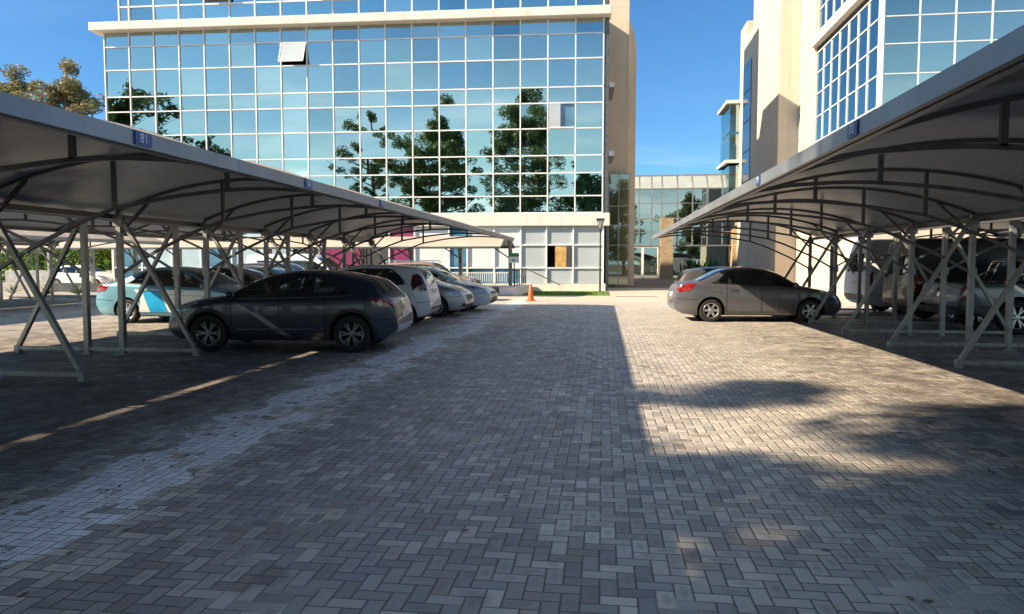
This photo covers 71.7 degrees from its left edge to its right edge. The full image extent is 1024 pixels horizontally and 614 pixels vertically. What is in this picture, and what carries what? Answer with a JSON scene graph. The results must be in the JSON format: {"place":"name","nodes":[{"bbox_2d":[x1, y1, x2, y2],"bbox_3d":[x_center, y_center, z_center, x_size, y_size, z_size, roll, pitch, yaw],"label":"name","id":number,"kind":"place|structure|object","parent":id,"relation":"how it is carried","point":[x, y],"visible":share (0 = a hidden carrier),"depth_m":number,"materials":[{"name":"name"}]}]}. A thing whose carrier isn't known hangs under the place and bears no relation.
{"place":"outdoors","nodes":[
{"label":"outdoors","id":0,"kind":"place"},
{"bbox_2d":[0,0,753,174],"label":"sky","id":1,"kind":"structure","parent":0,"point":[688,52],"materials":[{"name":"blue"}]},
{"bbox_2d":[383,260,481,283],"bbox_3d":[-3.533,-1.135,29.987,4.360,1.688,2.136,0,4,7],"label":"car","id":2,"kind":"object","parent":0,"point":[465,278],"visible":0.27,"depth_m":29.33,"materials":[{"name":"white paint"}]},
{"bbox_2d":[0,288,1023,613],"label":"parking pavement","id":3,"kind":"structure","parent":0,"point":[558,490],"depth_m":5.37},
{"bbox_2d":[3,283,103,291],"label":"wall","id":4,"kind":"structure","parent":3,"relation":"on","point":[61,287],"depth_m":36.28,"materials":[{"name":"paint"}]},
{"bbox_2d":[1,249,111,282],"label":"hedge","id":5,"kind":"object","parent":3,"relation":"on","point":[104,263],"visible":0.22,"depth_m":48.38,"materials":[{"name":"green plant"}]},
{"bbox_2d":[5,270,111,282],"bbox_3d":[-21.257,-1.833,46.141,26.000,1.100,0.120,0,4,7],"label":"boundary fence","id":6,"kind":"object","parent":3,"relation":"on","point":[10,276],"visible":0.21,"depth_m":47.57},
{"bbox_2d":[0,230,162,302],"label":"carport","id":7,"kind":"object","parent":3,"relation":"on","point":[35,236],"visible":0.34,"depth_m":27.93,"materials":[{"name":"metal"}]},
{"bbox_2d":[53,265,112,282],"bbox_3d":[-25.962,-1.839,43.254,3.975,1.464,2.078,0,4,7],"label":"hatchback car","id":8,"kind":"object","parent":3,"relation":"on","point":[103,276],"visible":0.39,"depth_m":42.51,"materials":[{"name":"white paint"}]},
{"bbox_2d":[96,266,245,322],"bbox_3d":[-8.633,-0.355,19.028,4.510,1.474,2.097,0,4,7],"label":"patrol sedan","id":9,"kind":"object","parent":3,"relation":"on","point":[151,302],"visible":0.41,"depth_m":18.30,"materials":[{"name":"teal paint"}]},
{"bbox_2d":[213,267,263,284],"bbox_3d":[-8.393,-0.507,21.665,4.410,1.454,2.097,0,4,7],"label":"sedan car","id":10,"kind":"object","parent":3,"relation":"on","point":[251,275],"visible":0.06,"depth_m":20.99,"materials":[{"name":"black paint"}]},
{"bbox_2d":[0,91,513,381],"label":"carport","id":11,"kind":"object","parent":3,"relation":"on","point":[63,171],"visible":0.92,"depth_m":11.63,"materials":[{"name":"metal"}]},
{"bbox_2d":[2,236,514,285],"bbox_3d":[-13.586,-2.103,36.084,27.017,2.872,5.090,0,4,7],"label":"cross carport","id":12,"kind":"object","parent":3,"relation":"on","point":[460,244],"visible":0.37,"depth_m":34.11,"materials":[{"name":"metal"}]},
{"bbox_2d":[169,270,412,352],"bbox_3d":[-4.030,0.024,13.151,4.159,1.439,2.079,0,4,3],"label":"crossover car","id":13,"kind":"object","parent":3,"relation":"on","point":[350,312],"visible":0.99,"depth_m":12.32,"materials":[{"name":"paint"}]},
{"bbox_2d":[246,254,341,269],"bbox_3d":[-9.295,-1.398,31.829,4.905,1.986,2.136,0,4,7],"label":"minibus","id":14,"kind":"object","parent":3,"relation":"on","point":[299,260],"visible":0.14,"depth_m":31.09,"materials":[{"name":"white paint"}]},
{"bbox_2d":[88,0,614,290],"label":"glass office building","id":15,"kind":"structure","parent":3,"relation":"on","point":[492,115],"depth_m":40.29,"materials":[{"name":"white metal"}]},
{"bbox_2d":[105,33,130,96],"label":"window","id":16,"kind":"structure","parent":15,"relation":"in","point":[116,58],"depth_m":41.72,"materials":[{"name":"blue glass"}]},
{"bbox_2d":[107,98,130,125],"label":"window","id":17,"kind":"structure","parent":15,"relation":"in","point":[113,104],"depth_m":41.88,"materials":[{"name":"blue glass"}]},
{"bbox_2d":[130,0,152,20],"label":"window","id":18,"kind":"structure","parent":15,"relation":"in","point":[145,13],"depth_m":41.48,"materials":[{"name":"blue glass"}]},
{"bbox_2d":[130,32,154,95],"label":"window","id":19,"kind":"structure","parent":15,"relation":"in","point":[142,82],"depth_m":41.57,"materials":[{"name":"blue glass"}]},
{"bbox_2d":[132,97,155,132],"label":"window","id":20,"kind":"structure","parent":15,"relation":"in","point":[142,120],"depth_m":41.75,"materials":[{"name":"blue glass"}]},
{"bbox_2d":[154,32,178,95],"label":"window","id":21,"kind":"structure","parent":15,"relation":"in","point":[167,81],"depth_m":41.43,"materials":[{"name":"blue glass"}]},
{"bbox_2d":[155,0,177,19],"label":"window","id":22,"kind":"structure","parent":15,"relation":"in","point":[169,12],"depth_m":41.34,"materials":[{"name":"blue glass"}]},
{"bbox_2d":[156,97,180,140],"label":"window","id":23,"kind":"structure","parent":15,"relation":"in","point":[168,123],"depth_m":41.62,"materials":[{"name":"blue glass"}]},
{"bbox_2d":[180,0,202,18],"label":"window","id":24,"kind":"structure","parent":15,"relation":"in","point":[186,12],"depth_m":41.20,"materials":[{"name":"blue glass"}]},
{"bbox_2d":[179,31,204,94],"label":"window","id":25,"kind":"structure","parent":15,"relation":"in","point":[192,80],"depth_m":41.28,"materials":[{"name":"blue glass"}]},
{"bbox_2d":[181,96,205,149],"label":"window","id":26,"kind":"structure","parent":15,"relation":"in","point":[193,122],"depth_m":41.48,"materials":[{"name":"blue glass"}]},
{"bbox_2d":[205,30,229,94],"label":"window","id":27,"kind":"structure","parent":15,"relation":"in","point":[217,80],"depth_m":41.14,"materials":[{"name":"blue glass"}]},
{"bbox_2d":[206,95,230,156],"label":"window","id":28,"kind":"structure","parent":15,"relation":"in","point":[218,122],"depth_m":41.36,"materials":[{"name":"blue glass"}]},
{"bbox_2d":[230,0,253,16],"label":"window","id":29,"kind":"structure","parent":15,"relation":"in","point":[236,10],"depth_m":40.92,"materials":[{"name":"blue glass"}]},
{"bbox_2d":[230,29,255,93],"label":"window","id":30,"kind":"structure","parent":15,"relation":"in","point":[242,79],"depth_m":41.01,"materials":[{"name":"blue glass"}]},
{"bbox_2d":[231,95,256,158],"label":"window","id":31,"kind":"structure","parent":15,"relation":"in","point":[243,121],"depth_m":41.23,"materials":[{"name":"blue glass"}]},
{"bbox_2d":[255,28,280,92],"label":"window","id":32,"kind":"structure","parent":15,"relation":"in","point":[268,79],"depth_m":40.86,"materials":[{"name":"blue glass"}]},
{"bbox_2d":[256,0,279,16],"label":"window","id":33,"kind":"structure","parent":15,"relation":"in","point":[262,9],"depth_m":40.77,"materials":[{"name":"blue glass"}]},
{"bbox_2d":[257,94,281,158],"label":"window","id":34,"kind":"structure","parent":15,"relation":"in","point":[268,121],"depth_m":41.09,"materials":[{"name":"blue glass"}]},
{"bbox_2d":[278,28,306,92],"bbox_3d":[-12.555,-14.152,40.449,1.495,3.670,0.590,0,4,5],"label":"window","id":35,"kind":"structure","parent":15,"relation":"in","point":[294,77],"depth_m":40.65,"materials":[{"name":"blue glass"}]},
{"bbox_2d":[282,94,307,158],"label":"window","id":36,"kind":"structure","parent":15,"relation":"in","point":[295,146],"depth_m":40.94,"materials":[{"name":"blue glass"}]},
{"bbox_2d":[307,27,332,91],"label":"window","id":37,"kind":"structure","parent":15,"relation":"in","point":[319,77],"depth_m":40.57,"materials":[{"name":"blue glass"}]},
{"bbox_2d":[308,93,333,157],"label":"window","id":38,"kind":"structure","parent":15,"relation":"in","point":[320,120],"depth_m":40.80,"materials":[{"name":"blue glass"}]},
{"bbox_2d":[309,159,333,184],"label":"window","id":39,"kind":"structure","parent":15,"relation":"in","point":[320,166],"depth_m":40.95,"materials":[{"name":"blue glass"}]},
{"bbox_2d":[333,26,358,91],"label":"window","id":40,"kind":"structure","parent":15,"relation":"in","point":[346,77],"depth_m":40.42,"materials":[{"name":"blue glass"}]},
{"bbox_2d":[334,92,359,157],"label":"window","id":41,"kind":"structure","parent":15,"relation":"in","point":[346,119],"depth_m":40.66,"materials":[{"name":"blue glass"}]},
{"bbox_2d":[335,159,359,191],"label":"window","id":42,"kind":"structure","parent":15,"relation":"in","point":[342,166],"depth_m":40.82,"materials":[{"name":"blue glass"}]},
{"bbox_2d":[359,25,385,90],"bbox_3d":[-7.938,-14.143,40.289,1.495,3.670,0.044,0,4,5],"label":"window","id":43,"kind":"structure","parent":15,"relation":"in","point":[372,76],"depth_m":40.29,"materials":[{"name":"blue glass"}]},
{"bbox_2d":[360,92,385,157],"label":"window","id":44,"kind":"structure","parent":15,"relation":"in","point":[373,144],"depth_m":40.52,"materials":[{"name":"blue glass"}]},
{"bbox_2d":[361,159,385,199],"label":"window","id":45,"kind":"structure","parent":15,"relation":"in","point":[374,186],"depth_m":40.70,"materials":[{"name":"blue glass"}]},
{"bbox_2d":[386,24,411,89],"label":"window","id":46,"kind":"structure","parent":15,"relation":"in","point":[398,76],"depth_m":40.14,"materials":[{"name":"blue glass"}]},
{"bbox_2d":[387,91,411,156],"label":"window","id":47,"kind":"structure","parent":15,"relation":"in","point":[399,144],"depth_m":40.37,"materials":[{"name":"blue glass"}]},
{"bbox_2d":[387,158,412,207],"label":"window","id":48,"kind":"structure","parent":15,"relation":"in","point":[398,186],"depth_m":40.56,"materials":[{"name":"blue glass"}]},
{"bbox_2d":[412,23,437,89],"bbox_3d":[-4.882,-14.125,40.002,1.495,3.670,0.044,0,4,5],"label":"window","id":49,"kind":"structure","parent":15,"relation":"in","point":[425,75],"depth_m":40.00,"materials":[{"name":"blue glass"}]},
{"bbox_2d":[413,91,438,156],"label":"window","id":50,"kind":"structure","parent":15,"relation":"in","point":[425,144],"depth_m":40.23,"materials":[{"name":"blue glass"}]},
{"bbox_2d":[414,158,438,212],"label":"window","id":51,"kind":"structure","parent":15,"relation":"in","point":[424,185],"depth_m":40.43,"materials":[{"name":"blue glass"}]},
{"bbox_2d":[415,227,447,268],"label":"shop window","id":52,"kind":"structure","parent":15,"relation":"in","point":[441,255],"depth_m":40.73,"materials":[{"name":"white glass"}]},
{"bbox_2d":[439,22,465,89],"bbox_3d":[-3.354,-14.116,39.859,1.495,3.670,0.046,0,4,5],"label":"window","id":53,"kind":"structure","parent":15,"relation":"in","point":[452,74],"depth_m":39.86,"materials":[{"name":"blue glass"}]},
{"bbox_2d":[440,90,465,155],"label":"window","id":54,"kind":"structure","parent":15,"relation":"in","point":[452,143],"depth_m":40.08,"materials":[{"name":"blue glass"}]},
{"bbox_2d":[440,157,465,212],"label":"window","id":55,"kind":"structure","parent":15,"relation":"in","point":[450,185],"depth_m":40.30,"materials":[{"name":"blue glass"}]},
{"bbox_2d":[466,21,491,87],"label":"window","id":56,"kind":"structure","parent":15,"relation":"in","point":[479,74],"depth_m":39.71,"materials":[{"name":"blue glass"}]},
{"bbox_2d":[467,89,492,155],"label":"window","id":57,"kind":"structure","parent":15,"relation":"in","point":[479,143],"depth_m":39.94,"materials":[{"name":"blue glass"}]},
{"bbox_2d":[467,157,492,212],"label":"window","id":58,"kind":"structure","parent":15,"relation":"in","point":[477,185],"depth_m":40.15,"materials":[{"name":"blue glass"}]},
{"bbox_2d":[468,227,492,282],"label":"shop window","id":59,"kind":"structure","parent":15,"relation":"in","point":[476,257],"depth_m":40.51,"materials":[{"name":"white glass"}]},
{"bbox_2d":[494,21,519,87],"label":"window","id":60,"kind":"structure","parent":15,"relation":"in","point":[506,73],"depth_m":39.56,"materials":[{"name":"blue glass"}]},
{"bbox_2d":[494,89,519,155],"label":"window","id":61,"kind":"structure","parent":15,"relation":"in","point":[506,142],"depth_m":39.80,"materials":[{"name":"blue glass"}]},
{"bbox_2d":[494,157,519,211],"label":"window","id":62,"kind":"structure","parent":15,"relation":"in","point":[504,184],"depth_m":40.01,"materials":[{"name":"green glass"}]},
{"bbox_2d":[495,227,519,282],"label":"shop window","id":63,"kind":"structure","parent":15,"relation":"in","point":[501,260],"depth_m":40.35,"materials":[{"name":"white glass"}]},
{"bbox_2d":[521,227,545,282],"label":"shop window","id":64,"kind":"structure","parent":15,"relation":"in","point":[532,256],"depth_m":40.20,"materials":[{"name":"white glass"}]},
{"bbox_2d":[521,20,546,86],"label":"window","id":65,"kind":"structure","parent":15,"relation":"in","point":[533,72],"depth_m":39.42,"materials":[{"name":"blue glass"}]},
{"bbox_2d":[521,88,546,154],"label":"window","id":66,"kind":"structure","parent":15,"relation":"in","point":[533,142],"depth_m":39.65,"materials":[{"name":"green glass"}]},
{"bbox_2d":[521,156,546,211],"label":"window","id":67,"kind":"structure","parent":15,"relation":"in","point":[531,184],"depth_m":39.87,"materials":[{"name":"green glass"}]},
{"bbox_2d":[547,227,571,282],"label":"shop window","id":68,"kind":"structure","parent":15,"relation":"in","point":[555,235],"depth_m":40.06,"materials":[{"name":"white glass"}]},
{"bbox_2d":[548,156,573,211],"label":"window","id":69,"kind":"structure","parent":15,"relation":"in","point":[558,184],"depth_m":39.72,"materials":[{"name":"blue glass"}]},
{"bbox_2d":[548,19,574,86],"bbox_3d":[2.760,-14.081,39.286,1.495,3.670,0.055,0,4,5],"label":"window","id":70,"kind":"structure","parent":15,"relation":"in","point":[561,72],"depth_m":39.28,"materials":[{"name":"blue glass"}]},
{"bbox_2d":[548,87,574,154],"bbox_3d":[2.762,-10.352,39.494,1.495,3.720,0.150,0,4,5],"label":"window","id":71,"kind":"structure","parent":15,"relation":"in","point":[560,141],"depth_m":39.50,"materials":[{"name":"blue glass"}]},
{"bbox_2d":[575,156,601,211],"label":"window","id":72,"kind":"structure","parent":15,"relation":"in","point":[586,183],"depth_m":39.57,"materials":[{"name":"blue glass"}]},
{"bbox_2d":[574,226,602,282],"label":"shop window","id":73,"kind":"structure","parent":15,"relation":"in","point":[584,255],"depth_m":39.92,"materials":[{"name":"white glass"}]},
{"bbox_2d":[575,87,602,154],"bbox_3d":[4.288,-10.344,39.372,1.495,3.720,0.035,0,4,6],"label":"window","id":74,"kind":"structure","parent":15,"relation":"in","point":[588,141],"depth_m":39.36,"materials":[{"name":"blue glass"}]},
{"bbox_2d":[576,18,602,85],"bbox_3d":[4.288,-14.072,39.143,1.495,3.670,0.037,0,4,5],"label":"window","id":75,"kind":"structure","parent":15,"relation":"in","point":[589,72],"depth_m":39.14,"materials":[{"name":"blue glass"}]},
{"bbox_2d":[339,264,440,322],"bbox_3d":[-3.896,-0.333,18.214,3.945,1.530,2.069,0,4,5],"label":"hatchback car","id":76,"kind":"object","parent":3,"relation":"on","point":[417,285],"visible":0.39,"depth_m":17.37,"materials":[{"name":"white paint"}]},
{"bbox_2d":[430,277,473,316],"bbox_3d":[-3.208,-0.492,21.347,3.975,1.464,2.078,1,4,9],"label":"hatchback car","id":77,"kind":"object","parent":3,"relation":"on","point":[454,298],"visible":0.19,"depth_m":20.39,"materials":[{"name":"silver paint"}]},
{"bbox_2d":[418,266,497,311],"bbox_3d":[-2.870,-0.644,23.820,4.630,1.464,2.116,1,4,9],"label":"sedan car","id":78,"kind":"object","parent":3,"relation":"on","point":[484,294],"visible":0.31,"depth_m":22.91,"materials":[{"name":"white paint"}]},
{"bbox_2d":[1,319,1023,600],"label":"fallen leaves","id":79,"kind":"object","parent":3,"relation":"on","point":[415,499],"visible":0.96,"depth_m":5.26,"materials":[{"name":"brown plant"}]},
{"bbox_2d":[667,266,840,321],"bbox_3d":[6.566,-0.381,19.452,4.370,1.474,2.078,0,4,4],"label":"sedan car","id":80,"kind":"object","parent":3,"relation":"on","point":[713,295],"visible":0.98,"depth_m":18.66,"materials":[{"name":"grey paint"}]},
{"bbox_2d":[652,25,1023,368],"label":"carport","id":81,"kind":"object","parent":3,"relation":"on","point":[944,150],"visible":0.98,"depth_m":10.52,"materials":[{"name":"metal"}]},
{"bbox_2d":[717,0,1023,295],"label":"corner office building","id":82,"kind":"structure","parent":3,"relation":"on","point":[812,72],"depth_m":38.16,"materials":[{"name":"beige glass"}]},
{"bbox_2d":[741,57,751,184],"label":"window","id":83,"kind":"structure","parent":82,"relation":"in","point":[747,71],"depth_m":52.53,"materials":[{"name":"blue glass"}]},
{"bbox_2d":[815,49,822,141],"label":"window","id":84,"kind":"structure","parent":82,"relation":"in","point":[820,55],"depth_m":38.67,"materials":[{"name":"blue glass"}]},
{"bbox_2d":[822,41,830,137],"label":"window","id":85,"kind":"structure","parent":82,"relation":"in","point":[827,56],"depth_m":37.40,"materials":[{"name":"blue glass"}]},
{"bbox_2d":[830,34,838,132],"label":"window","id":86,"kind":"structure","parent":82,"relation":"in","point":[835,42],"depth_m":36.10,"materials":[{"name":"blue glass"}]},
{"bbox_2d":[838,25,847,127],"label":"window","id":87,"kind":"structure","parent":82,"relation":"in","point":[844,33],"depth_m":34.80,"materials":[{"name":"blue glass"}]},
{"bbox_2d":[847,15,857,122],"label":"window","id":88,"kind":"structure","parent":82,"relation":"in","point":[854,23],"depth_m":33.51,"materials":[{"name":"blue glass"}]},
{"bbox_2d":[856,5,867,117],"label":"window","id":89,"kind":"structure","parent":82,"relation":"in","point":[863,15],"depth_m":32.23,"materials":[{"name":"blue glass"}]},
{"bbox_2d":[867,0,878,111],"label":"window","id":90,"kind":"structure","parent":82,"relation":"in","point":[874,4],"depth_m":30.97,"materials":[{"name":"blue glass"}]},
{"bbox_2d":[883,0,919,103],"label":"window","id":91,"kind":"structure","parent":82,"relation":"in","point":[898,58],"depth_m":30.02,"materials":[{"name":"blue glass"}]},
{"bbox_2d":[919,0,955,83],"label":"window","id":92,"kind":"structure","parent":82,"relation":"in","point":[934,57],"depth_m":29.81,"materials":[{"name":"blue glass"}]},
{"bbox_2d":[955,0,992,62],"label":"window","id":93,"kind":"structure","parent":82,"relation":"in","point":[970,26],"depth_m":29.61,"materials":[{"name":"blue glass"}]},
{"bbox_2d":[993,0,1023,41],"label":"window","id":94,"kind":"structure","parent":82,"relation":"in","point":[1004,23],"depth_m":29.43,"materials":[{"name":"blue glass"}]},
{"bbox_2d":[844,239,904,313],"bbox_3d":[13.489,-0.956,22.035,5.410,2.306,2.308,0,4,7],"label":"white van","id":95,"kind":"object","parent":3,"relation":"on","point":[881,246],"visible":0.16,"depth_m":21.50,"materials":[{"name":"paint"}]},
{"bbox_2d":[883,238,1023,323],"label":"dark van","id":96,"kind":"object","parent":3,"relation":"on","point":[929,263],"visible":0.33,"depth_m":18.26,"materials":[{"name":"black paint"}]},
{"bbox_2d":[919,255,1023,334],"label":"pickup truck","id":97,"kind":"object","parent":3,"relation":"on","point":[956,294],"visible":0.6,"depth_m":15.49,"materials":[{"name":"grey paint"}]},
{"bbox_2d":[612,277,674,287],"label":"plaza pavement","id":98,"kind":"structure","parent":0,"point":[651,283],"depth_m":50.28,"materials":[{"name":"brick"}]},
{"bbox_3d":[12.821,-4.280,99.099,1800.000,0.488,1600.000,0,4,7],"label":"ground","id":99,"kind":"structure","parent":0,"visible":0},
{"bbox_2d":[0,64,31,96],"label":"eucalyptus tree","id":100,"kind":"object","parent":99,"relation":"on","point":[16,84],"visible":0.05,"depth_m":75.76,"materials":[{"name":"green plant"}]},
{"bbox_2d":[9,57,105,115],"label":"eucalyptus tree","id":101,"kind":"object","parent":99,"relation":"on","point":[67,92],"visible":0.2,"depth_m":74.54,"materials":[{"name":"green plant"}]},
{"bbox_2d":[607,0,635,286],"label":"stair tower","id":102,"kind":"structure","parent":99,"relation":"on","point":[622,102],"depth_m":46.58,"materials":[{"name":"beige paint"}]},
{"bbox_2d":[607,173,736,285],"bbox_3d":[16.563,-6.318,54.716,18.250,9.000,19.060,0,4,7],"label":"glazed link","id":103,"kind":"object","parent":99,"relation":"on","point":[662,202],"visible":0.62,"depth_m":58.48,"materials":[{"name":"grey glass"}]},
{"bbox_2d":[640,190,650,244],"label":"window","id":104,"kind":"structure","parent":103,"relation":"in","point":[645,195],"depth_m":58.73,"materials":[{"name":"blue glass"}]},
{"bbox_2d":[642,246,658,278],"bbox_3d":[11.513,-3.701,58.920,1.299,2.660,0.150,0,4,7],"label":"door","id":105,"kind":"structure","parent":103,"relation":"in","point":[649,262],"depth_m":58.95,"materials":[{"name":"glass"}]},
{"bbox_2d":[652,190,661,244],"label":"window","id":106,"kind":"structure","parent":103,"relation":"in","point":[657,194],"depth_m":58.59,"materials":[{"name":"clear glass"}]},
{"bbox_2d":[663,189,676,244],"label":"window","id":107,"kind":"structure","parent":103,"relation":"in","point":[669,196],"depth_m":58.42,"materials":[{"name":"blue glass"}]},
{"bbox_2d":[678,189,691,244],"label":"window","id":108,"kind":"structure","parent":103,"relation":"in","point":[685,195],"depth_m":58.29,"materials":[{"name":"blue glass"}]},
{"bbox_2d":[673,246,699,278],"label":"window","id":109,"kind":"structure","parent":103,"relation":"in","point":[681,254],"depth_m":58.82,"materials":[{"name":"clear glass"}]},
{"bbox_2d":[693,189,706,244],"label":"window","id":110,"kind":"structure","parent":103,"relation":"in","point":[699,195],"depth_m":58.15,"materials":[{"name":"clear glass"}]},
{"bbox_2d":[708,189,721,244],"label":"window","id":111,"kind":"structure","parent":103,"relation":"in","point":[714,194],"depth_m":58.03,"materials":[{"name":"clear glass"}]},
{"bbox_2d":[700,246,729,266],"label":"window","id":112,"kind":"structure","parent":103,"relation":"in","point":[723,252],"depth_m":58.47,"materials":[{"name":"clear glass"}]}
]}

